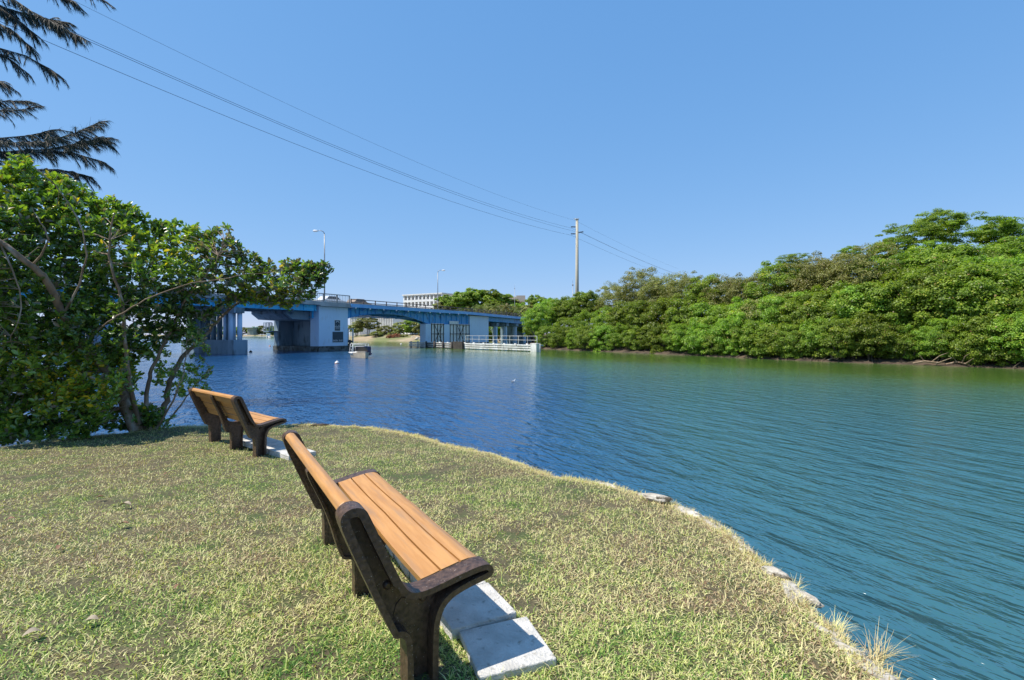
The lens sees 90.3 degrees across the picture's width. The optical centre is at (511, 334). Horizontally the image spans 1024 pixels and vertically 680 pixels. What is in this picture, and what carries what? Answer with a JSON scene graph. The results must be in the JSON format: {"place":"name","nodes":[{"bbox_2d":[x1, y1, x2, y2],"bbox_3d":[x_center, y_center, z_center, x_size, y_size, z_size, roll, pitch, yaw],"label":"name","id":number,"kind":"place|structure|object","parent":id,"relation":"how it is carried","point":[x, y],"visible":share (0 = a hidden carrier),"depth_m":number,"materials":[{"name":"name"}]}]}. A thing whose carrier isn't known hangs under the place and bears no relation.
{"place":"outdoors","nodes":[
{"label":"outdoors","id":0,"kind":"place"},
{"bbox_2d":[349,334,539,341],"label":"shore","id":1,"kind":"structure","parent":0,"point":[366,337],"depth_m":148.76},
{"bbox_2d":[354,317,380,334],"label":"shade tree","id":2,"kind":"object","parent":1,"relation":"on","point":[360,323],"visible":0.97,"depth_m":158.10,"materials":[{"name":"green plant"}]},
{"bbox_2d":[402,293,453,308],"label":"apartment building","id":3,"kind":"structure","parent":1,"relation":"on","point":[424,299],"depth_m":219.59,"materials":[{"name":"white paint"}]},
{"bbox_2d":[433,294,464,310],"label":"shade tree","id":4,"kind":"object","parent":1,"relation":"on","point":[445,298],"visible":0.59,"depth_m":168.21,"materials":[{"name":"green plant"}]},
{"bbox_2d":[453,287,494,309],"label":"shade tree","id":5,"kind":"object","parent":1,"relation":"on","point":[479,293],"visible":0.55,"depth_m":173.12,"materials":[{"name":"green plant"}]},
{"bbox_2d":[0,422,912,679],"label":"lawn","id":6,"kind":"structure","parent":0,"point":[463,513],"depth_m":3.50,"materials":[{"name":"plant"}]},
{"bbox_2d":[0,0,121,190],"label":"needle tree","id":7,"kind":"object","parent":6,"relation":"on","point":[85,142],"visible":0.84,"depth_m":13.46,"materials":[{"name":"green plant"}]},
{"bbox_2d":[0,152,334,445],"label":"broad leaf tree","id":8,"kind":"object","parent":6,"relation":"on","point":[75,401],"visible":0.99,"depth_m":8.34,"materials":[{"name":"green plant"}]},
{"bbox_2d":[188,387,286,456],"bbox_3d":[-3.936,1.256,7.255,1.660,0.928,0.684,0,0,41],"label":"park bench","id":9,"kind":"object","parent":6,"relation":"on","point":[215,410],"visible":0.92,"depth_m":7.06,"materials":[{"name":"brown wood"}]},
{"bbox_2d":[282,430,493,679],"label":"park bench","id":10,"kind":"object","parent":6,"relation":"on","point":[368,515],"visible":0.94,"depth_m":2.32,"materials":[{"name":"brown wood"}]},
{"bbox_2d":[440,583,515,640],"bbox_3d":[-0.218,1.488,2.742,0.360,0.075,0.360,0,0,-27],"label":"concrete paver","id":11,"kind":"object","parent":6,"relation":"on","point":[480,605],"visible":0.59,"depth_m":2.67,"materials":[{"name":"grey concrete"}]},
{"bbox_2d":[459,617,555,679],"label":"concrete paver","id":12,"kind":"object","parent":6,"relation":"on","point":[511,646],"visible":0.77,"depth_m":2.37,"materials":[{"name":"grey concrete"}]},
{"bbox_2d":[643,493,672,502],"bbox_3d":[1.346,1.519,4.728,0.280,0.071,0.114,0,0,29],"label":"bank rock","id":13,"kind":"object","parent":6,"relation":"on","point":[655,497],"visible":1,"depth_m":4.69,"materials":[{"name":"grey stone"}]},
{"bbox_2d":[598,481,897,679],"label":"seawall cap","id":14,"kind":"object","parent":6,"relation":"on","point":[787,590],"visible":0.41,"depth_m":2.99,"materials":[{"name":"grey concrete"}]},
{"bbox_2d":[761,566,791,579],"bbox_3d":[1.675,1.516,3.225,0.075,0.066,0.191,0,0,-38],"label":"bank rock","id":15,"kind":"object","parent":6,"relation":"on","point":[775,571],"visible":0.79,"depth_m":3.21,"materials":[{"name":"grey stone"}]},
{"bbox_2d":[794,589,823,607],"bbox_3d":[1.694,1.519,2.933,0.062,0.066,0.204,0,0,-33],"label":"bank rock","id":16,"kind":"object","parent":6,"relation":"on","point":[813,600],"visible":0.69,"depth_m":2.89,"materials":[{"name":"grey stone"}]},
{"bbox_2d":[851,623,918,673],"bbox_3d":[1.757,1.445,2.398,0.270,0.168,0.273,0,0,32],"label":"dry grass tuft","id":17,"kind":"object","parent":6,"relation":"on","point":[879,656],"visible":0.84,"depth_m":2.39,"materials":[{"name":"beige plant"}]},
{"bbox_2d":[0,334,1023,679],"bbox_3d":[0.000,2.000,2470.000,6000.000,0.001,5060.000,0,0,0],"label":"water","id":18,"kind":"structure","parent":0,"point":[868,498],"depth_m":9.58,"materials":[{"name":"blue liquid"}]},
{"bbox_2d":[4,267,536,353],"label":"road bridge","id":19,"kind":"structure","parent":18,"relation":"in","point":[307,325],"depth_m":63.70,"materials":[{"name":"concrete"}]},
{"bbox_2d":[349,344,371,357],"bbox_3d":[-12.913,1.614,43.581,1.565,1.572,3.750,0,0,-28],"label":"motor boat","id":20,"kind":"object","parent":18,"relation":"on","point":[361,351],"visible":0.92,"depth_m":43.25,"materials":[{"name":"white paint"}]},
{"bbox_2d":[409,341,540,351],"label":"timber fender","id":21,"kind":"object","parent":18,"relation":"in","point":[534,347],"visible":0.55,"depth_m":66.45,"materials":[{"name":"grey wood"}]},
{"bbox_2d":[0,0,1023,333],"label":"sky","id":22,"kind":"structure","parent":0,"point":[707,137],"materials":[{"name":"blue"}]},
{"bbox_2d":[525,340,1023,368],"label":"mangrove bank","id":23,"kind":"structure","parent":0,"point":[896,361],"depth_m":36.80,"materials":[{"name":"brown soil"}]},
{"bbox_2d":[520,306,557,342],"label":"mangrove tree","id":24,"kind":"object","parent":23,"relation":"on","point":[535,315],"visible":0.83,"depth_m":72.63,"materials":[{"name":"green plant"}]},
{"bbox_2d":[534,325,563,346],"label":"mangrove tree","id":25,"kind":"object","parent":23,"relation":"on","point":[544,340],"visible":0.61,"depth_m":69.25,"materials":[{"name":"green plant"}]},
{"bbox_2d":[548,324,572,348],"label":"mangrove tree","id":26,"kind":"object","parent":23,"relation":"on","point":[558,341],"visible":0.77,"depth_m":66.02,"materials":[{"name":"green plant"}]},
{"bbox_2d":[571,218,582,339],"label":"utility pole","id":27,"kind":"object","parent":23,"relation":"on","point":[577,267],"visible":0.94,"depth_m":85.80,"materials":[{"name":"concrete"}]},
{"bbox_2d":[0,21,659,272],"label":"power line","id":28,"kind":"object","parent":27,"relation":"attached to","point":[274,135],"visible":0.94,"depth_m":39.87,"materials":[{"name":"metal"}]},
{"bbox_2d":[565,291,601,339],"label":"mangrove tree","id":29,"kind":"object","parent":23,"relation":"on","point":[570,307],"visible":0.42,"depth_m":70.71,"materials":[{"name":"green plant"}]},
{"bbox_2d":[567,309,603,335],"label":"mangrove tree","id":30,"kind":"object","parent":23,"relation":"on","point":[580,319],"visible":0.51,"depth_m":66.29,"materials":[{"name":"green plant"}]},
{"bbox_2d":[570,290,605,323],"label":"mangrove tree","id":31,"kind":"object","parent":23,"relation":"on","point":[587,301],"visible":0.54,"depth_m":70.08,"materials":[{"name":"green plant"}]},
{"bbox_2d":[574,324,606,349],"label":"mangrove tree","id":32,"kind":"object","parent":23,"relation":"on","point":[585,338],"visible":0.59,"depth_m":60.44,"materials":[{"name":"green plant"}]},
{"bbox_2d":[589,324,623,351],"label":"mangrove tree","id":33,"kind":"object","parent":23,"relation":"on","point":[600,329],"visible":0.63,"depth_m":58.63,"materials":[{"name":"green plant"}]},
{"bbox_2d":[590,305,623,335],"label":"mangrove tree","id":34,"kind":"object","parent":23,"relation":"on","point":[599,320],"visible":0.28,"depth_m":62.85,"materials":[{"name":"green plant"}]},
{"bbox_2d":[593,281,637,322],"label":"mangrove tree","id":35,"kind":"object","parent":23,"relation":"on","point":[606,296],"visible":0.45,"depth_m":66.23,"materials":[{"name":"green plant"}]},
{"bbox_2d":[603,322,631,349],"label":"mangrove tree","id":36,"kind":"object","parent":23,"relation":"on","point":[613,344],"visible":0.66,"depth_m":56.99,"materials":[{"name":"green plant"}]},
{"bbox_2d":[603,299,649,346],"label":"mangrove tree","id":37,"kind":"object","parent":23,"relation":"on","point":[618,306],"visible":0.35,"depth_m":59.34,"materials":[{"name":"green plant"}]},
{"bbox_2d":[618,324,649,349],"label":"mangrove tree","id":38,"kind":"object","parent":23,"relation":"on","point":[634,345],"visible":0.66,"depth_m":54.71,"materials":[{"name":"green plant"}]},
{"bbox_2d":[612,266,662,324],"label":"mangrove tree","id":39,"kind":"object","parent":23,"relation":"on","point":[632,280],"visible":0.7,"depth_m":62.74,"materials":[{"name":"green plant"}]},
{"bbox_2d":[618,300,668,346],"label":"mangrove tree","id":40,"kind":"object","parent":23,"relation":"on","point":[634,307],"visible":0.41,"depth_m":56.39,"materials":[{"name":"green plant"}]},
{"bbox_2d":[634,323,665,350],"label":"mangrove tree","id":41,"kind":"object","parent":23,"relation":"on","point":[643,342],"visible":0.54,"depth_m":53.29,"materials":[{"name":"green plant"}]},
{"bbox_2d":[636,272,682,343],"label":"mangrove tree","id":42,"kind":"object","parent":23,"relation":"on","point":[648,286],"visible":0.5,"depth_m":59.22,"materials":[{"name":"green plant"}]},
{"bbox_2d":[645,325,682,353],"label":"mangrove tree","id":43,"kind":"object","parent":23,"relation":"on","point":[658,328],"visible":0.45,"depth_m":51.76,"materials":[{"name":"green plant"}]},
{"bbox_2d":[641,293,696,345],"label":"mangrove tree","id":44,"kind":"object","parent":23,"relation":"on","point":[659,302],"visible":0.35,"depth_m":54.37,"materials":[{"name":"green plant"}]},
{"bbox_2d":[660,321,692,352],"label":"mangrove tree","id":45,"kind":"object","parent":23,"relation":"on","point":[667,338],"visible":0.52,"depth_m":49.95,"materials":[{"name":"green plant"}]},
{"bbox_2d":[657,270,709,323],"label":"mangrove tree","id":46,"kind":"object","parent":23,"relation":"on","point":[684,280],"visible":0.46,"depth_m":56.38,"materials":[{"name":"green plant"}]},
{"bbox_2d":[661,295,717,346],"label":"mangrove tree","id":47,"kind":"object","parent":23,"relation":"on","point":[672,312],"visible":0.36,"depth_m":51.97,"materials":[{"name":"green plant"}]},
{"bbox_2d":[670,319,710,353],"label":"mangrove tree","id":48,"kind":"object","parent":23,"relation":"on","point":[678,339],"visible":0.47,"depth_m":48.42,"materials":[{"name":"green plant"}]},
{"bbox_2d":[685,323,719,354],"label":"mangrove tree","id":49,"kind":"object","parent":23,"relation":"on","point":[694,335],"visible":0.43,"depth_m":46.76,"materials":[{"name":"green plant"}]},
{"bbox_2d":[681,273,731,305],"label":"mangrove tree","id":50,"kind":"object","parent":23,"relation":"on","point":[693,290],"visible":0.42,"depth_m":53.14,"materials":[{"name":"green plant"}]},
{"bbox_2d":[683,302,731,328],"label":"mangrove tree","id":51,"kind":"object","parent":23,"relation":"on","point":[701,305],"visible":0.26,"depth_m":49.73,"materials":[{"name":"green plant"}]},
{"bbox_2d":[700,328,731,355],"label":"mangrove tree","id":52,"kind":"object","parent":23,"relation":"on","point":[711,337],"visible":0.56,"depth_m":45.19,"materials":[{"name":"green plant"}]},
{"bbox_2d":[696,272,757,311],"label":"mangrove tree","id":53,"kind":"object","parent":23,"relation":"on","point":[725,284],"visible":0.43,"depth_m":50.90,"materials":[{"name":"green plant"}]},
{"bbox_2d":[697,305,761,335],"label":"mangrove tree","id":54,"kind":"object","parent":23,"relation":"on","point":[709,319],"visible":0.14,"depth_m":47.89,"materials":[{"name":"green plant"}]},
{"bbox_2d":[711,312,754,355],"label":"mangrove tree","id":55,"kind":"object","parent":23,"relation":"on","point":[728,345],"visible":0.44,"depth_m":44.17,"materials":[{"name":"green plant"}]},
{"bbox_2d":[712,296,781,336],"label":"mangrove tree","id":56,"kind":"object","parent":23,"relation":"on","point":[737,304],"visible":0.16,"depth_m":45.78,"materials":[{"name":"green plant"}]},
{"bbox_2d":[726,319,768,357],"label":"mangrove tree","id":57,"kind":"object","parent":23,"relation":"on","point":[736,335],"visible":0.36,"depth_m":42.97,"materials":[{"name":"green plant"}]},
{"bbox_2d":[721,270,776,309],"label":"mangrove tree","id":58,"kind":"object","parent":23,"relation":"on","point":[737,289],"visible":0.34,"depth_m":48.98,"materials":[{"name":"green plant"}]},
{"bbox_2d":[738,321,789,358],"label":"mangrove tree","id":59,"kind":"object","parent":23,"relation":"on","point":[750,350],"visible":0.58,"depth_m":41.54,"materials":[{"name":"green plant"}]},
{"bbox_2d":[735,290,795,324],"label":"mangrove tree","id":60,"kind":"object","parent":23,"relation":"on","point":[750,313],"visible":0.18,"depth_m":44.13,"materials":[{"name":"green plant"}]},
{"bbox_2d":[749,322,803,357],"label":"mangrove tree","id":61,"kind":"object","parent":23,"relation":"on","point":[760,342],"visible":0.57,"depth_m":40.19,"materials":[{"name":"green plant"}]},
{"bbox_2d":[740,261,813,308],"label":"mangrove tree","id":62,"kind":"object","parent":23,"relation":"on","point":[765,274],"visible":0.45,"depth_m":45.99,"materials":[{"name":"green plant"}]},
{"bbox_2d":[752,290,812,349],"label":"mangrove tree","id":63,"kind":"object","parent":23,"relation":"on","point":[771,298],"visible":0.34,"depth_m":42.33,"materials":[{"name":"green plant"}]},
{"bbox_2d":[768,321,813,358],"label":"mangrove tree","id":64,"kind":"object","parent":23,"relation":"on","point":[790,336],"visible":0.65,"depth_m":39.03,"materials":[{"name":"green plant"}]},
{"bbox_2d":[775,253,809,300],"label":"spreading tree","id":65,"kind":"object","parent":23,"relation":"on","point":[791,256],"visible":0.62,"depth_m":46.64,"materials":[{"name":"green plant"}]},
{"bbox_2d":[768,292,833,328],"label":"mangrove tree","id":66,"kind":"object","parent":23,"relation":"on","point":[792,303],"visible":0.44,"depth_m":40.26,"materials":[{"name":"green plant"}]},
{"bbox_2d":[771,257,834,300],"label":"mangrove tree","id":67,"kind":"object","parent":23,"relation":"on","point":[795,265],"visible":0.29,"depth_m":45.15,"materials":[{"name":"green plant"}]},
{"bbox_2d":[786,322,831,357],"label":"mangrove tree","id":68,"kind":"object","parent":23,"relation":"on","point":[795,343],"visible":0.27,"depth_m":38.70,"materials":[{"name":"green plant"}]},
{"bbox_2d":[781,250,860,297],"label":"mangrove tree","id":69,"kind":"object","parent":23,"relation":"on","point":[804,269],"visible":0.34,"depth_m":43.23,"materials":[{"name":"green plant"}]},
{"bbox_2d":[798,317,845,360],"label":"mangrove tree","id":70,"kind":"object","parent":23,"relation":"on","point":[809,333],"visible":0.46,"depth_m":37.73,"materials":[{"name":"green plant"}]},
{"bbox_2d":[789,284,854,323],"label":"mangrove tree","id":71,"kind":"object","parent":23,"relation":"on","point":[830,291],"visible":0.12,"depth_m":39.64,"materials":[{"name":"green plant"}]},
{"bbox_2d":[805,318,865,360],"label":"mangrove tree","id":72,"kind":"object","parent":23,"relation":"on","point":[823,327],"visible":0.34,"depth_m":36.79,"materials":[{"name":"green plant"}]},
{"bbox_2d":[797,253,880,297],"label":"mangrove tree","id":73,"kind":"object","parent":23,"relation":"on","point":[819,279],"visible":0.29,"depth_m":41.44,"materials":[{"name":"green plant"}]},
{"bbox_2d":[815,315,878,360],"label":"mangrove tree","id":74,"kind":"object","parent":23,"relation":"on","point":[847,321],"visible":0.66,"depth_m":35.98,"materials":[{"name":"green plant"}]},
{"bbox_2d":[807,280,894,341],"bbox_3d":[26.125,-0.685,39.510,6.241,6.984,6.324,0,0,11],"label":"mangrove tree","id":75,"kind":"object","parent":23,"relation":"on","point":[839,303],"visible":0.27,"depth_m":37.87,"materials":[{"name":"green plant"}]},
{"bbox_2d":[820,240,903,285],"bbox_3d":[28.547,-1.913,40.715,6.760,10.788,7.168,0,0,21],"label":"mangrove tree","id":76,"kind":"object","parent":23,"relation":"on","point":[858,279],"visible":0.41,"depth_m":39.47,"materials":[{"name":"green plant"}]},
{"bbox_2d":[840,311,900,362],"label":"mangrove tree","id":77,"kind":"object","parent":23,"relation":"on","point":[871,332],"visible":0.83,"depth_m":35.00,"materials":[{"name":"green plant"}]},
{"bbox_2d":[825,284,920,352],"bbox_3d":[27.012,-0.534,38.078,6.234,6.781,5.977,0,0,44],"label":"mangrove tree","id":78,"kind":"object","parent":23,"relation":"on","point":[853,292],"visible":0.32,"depth_m":36.76,"materials":[{"name":"green plant"}]},
{"bbox_2d":[844,253,922,283],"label":"spreading tree","id":79,"kind":"object","parent":23,"relation":"on","point":[897,255],"visible":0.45,"depth_m":38.54,"materials":[{"name":"green plant"}]},
{"bbox_2d":[841,279,932,344],"bbox_3d":[27.355,-0.536,37.179,6.181,6.959,5.772,0,0,7],"label":"mangrove tree","id":80,"kind":"object","parent":23,"relation":"on","point":[880,289],"visible":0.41,"depth_m":35.72,"materials":[{"name":"green plant"}]},
{"bbox_2d":[865,237,913,259],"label":"spreading tree","id":81,"kind":"object","parent":23,"relation":"on","point":[905,241],"visible":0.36,"depth_m":41.20,"materials":[{"name":"green plant"}]},
{"bbox_2d":[869,325,921,362],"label":"mangrove tree","id":82,"kind":"object","parent":23,"relation":"on","point":[906,346],"visible":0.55,"depth_m":34.25,"materials":[{"name":"green plant"}]},
{"bbox_2d":[858,265,962,324],"bbox_3d":[28.849,-1.102,37.027,6.797,8.184,6.531,0,0,31],"label":"mangrove tree","id":83,"kind":"object","parent":23,"relation":"on","point":[896,269],"visible":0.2,"depth_m":35.79,"materials":[{"name":"green plant"}]},
{"bbox_2d":[895,324,938,359],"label":"mangrove tree","id":84,"kind":"object","parent":23,"relation":"on","point":[921,343],"visible":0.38,"depth_m":33.75,"materials":[{"name":"green plant"}]},
{"bbox_2d":[875,221,959,250],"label":"spreading tree","id":85,"kind":"object","parent":23,"relation":"on","point":[920,232],"visible":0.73,"depth_m":40.83,"materials":[{"name":"green plant"}]},
{"bbox_2d":[878,267,964,349],"bbox_3d":[28.831,-0.860,35.639,5.499,7.740,5.426,0,0,7],"label":"mangrove tree","id":86,"kind":"object","parent":23,"relation":"on","point":[922,314],"visible":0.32,"depth_m":34.63,"materials":[{"name":"green plant"}]},
{"bbox_2d":[898,239,950,265],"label":"spreading tree","id":87,"kind":"object","parent":23,"relation":"on","point":[931,243],"visible":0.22,"depth_m":39.62,"materials":[{"name":"green plant"}]},
{"bbox_2d":[880,242,987,276],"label":"mangrove tree","id":88,"kind":"object","parent":23,"relation":"on","point":[931,255],"visible":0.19,"depth_m":37.02,"materials":[{"name":"green plant"}]},
{"bbox_2d":[909,315,967,364],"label":"mangrove tree","id":89,"kind":"object","parent":23,"relation":"on","point":[931,343],"visible":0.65,"depth_m":32.65,"materials":[{"name":"green plant"}]},
{"bbox_2d":[911,207,971,236],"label":"spreading tree","id":90,"kind":"object","parent":23,"relation":"on","point":[939,212],"visible":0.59,"depth_m":41.09,"materials":[{"name":"green plant"}]},
{"bbox_2d":[900,261,1001,319],"bbox_3d":[30.016,-0.949,35.123,5.900,8.085,6.154,0,0,36],"label":"mangrove tree","id":91,"kind":"object","parent":23,"relation":"on","point":[956,276],"visible":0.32,"depth_m":33.64,"materials":[{"name":"green plant"}]},
{"bbox_2d":[913,274,1008,333],"bbox_3d":[30.657,-0.617,34.256,6.380,7.079,6.831,0,0,-22],"label":"mangrove tree","id":92,"kind":"object","parent":23,"relation":"on","point":[956,304],"visible":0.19,"depth_m":32.91,"materials":[{"name":"green plant"}]},
{"bbox_2d":[914,211,1023,244],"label":"spreading tree","id":93,"kind":"object","parent":23,"relation":"on","point":[1004,221],"visible":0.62,"depth_m":39.81,"materials":[{"name":"green plant"}]},
{"bbox_2d":[929,244,1008,282],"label":"mangrove tree","id":94,"kind":"object","parent":23,"relation":"on","point":[973,252],"visible":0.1,"depth_m":36.32,"materials":[{"name":"green plant"}]},
{"bbox_2d":[934,321,1008,365],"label":"mangrove tree","id":95,"kind":"object","parent":23,"relation":"on","point":[958,347],"visible":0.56,"depth_m":31.37,"materials":[{"name":"green plant"}]},
{"bbox_2d":[920,259,1023,326],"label":"mangrove tree","id":96,"kind":"object","parent":23,"relation":"on","point":[978,283],"visible":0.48,"depth_m":32.15,"materials":[{"name":"green plant"}]},
{"bbox_2d":[927,241,1023,263],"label":"spreading tree","id":97,"kind":"object","parent":23,"relation":"on","point":[998,248],"visible":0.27,"depth_m":36.22,"materials":[{"name":"green plant"}]},
{"bbox_2d":[947,270,1023,324],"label":"mangrove tree","id":98,"kind":"object","parent":23,"relation":"on","point":[988,302],"visible":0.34,"depth_m":31.42,"materials":[{"name":"green plant"}]},
{"bbox_2d":[949,314,1023,365],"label":"mangrove tree","id":99,"kind":"object","parent":23,"relation":"on","point":[995,356],"visible":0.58,"depth_m":30.45,"materials":[{"name":"green plant"}]},
{"bbox_2d":[954,252,1023,278],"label":"mangrove tree","id":100,"kind":"object","parent":23,"relation":"on","point":[985,258],"visible":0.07,"depth_m":34.30,"materials":[{"name":"green plant"}]},
{"bbox_2d":[967,311,1023,365],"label":"mangrove tree","id":101,"kind":"object","parent":23,"relation":"on","point":[996,340],"visible":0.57,"depth_m":29.81,"materials":[{"name":"green plant"}]},
{"bbox_2d":[967,221,1023,244],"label":"spreading tree","id":102,"kind":"object","parent":23,"relation":"on","point":[988,226],"visible":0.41,"depth_m":40.52,"materials":[{"name":"green plant"}]},
{"bbox_2d":[970,277,1023,330],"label":"mangrove tree","id":103,"kind":"object","parent":23,"relation":"on","point":[1017,299],"visible":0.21,"depth_m":30.76,"materials":[{"name":"green plant"}]},
{"bbox_2d":[978,235,1023,258],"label":"spreading tree","id":104,"kind":"object","parent":23,"relation":"on","point":[1006,240],"visible":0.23,"depth_m":37.15,"materials":[{"name":"green plant"}]},
{"bbox_2d":[996,311,1023,368],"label":"mangrove tree","id":105,"kind":"object","parent":23,"relation":"on","point":[1020,321],"visible":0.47,"depth_m":29.20,"materials":[{"name":"green plant"}]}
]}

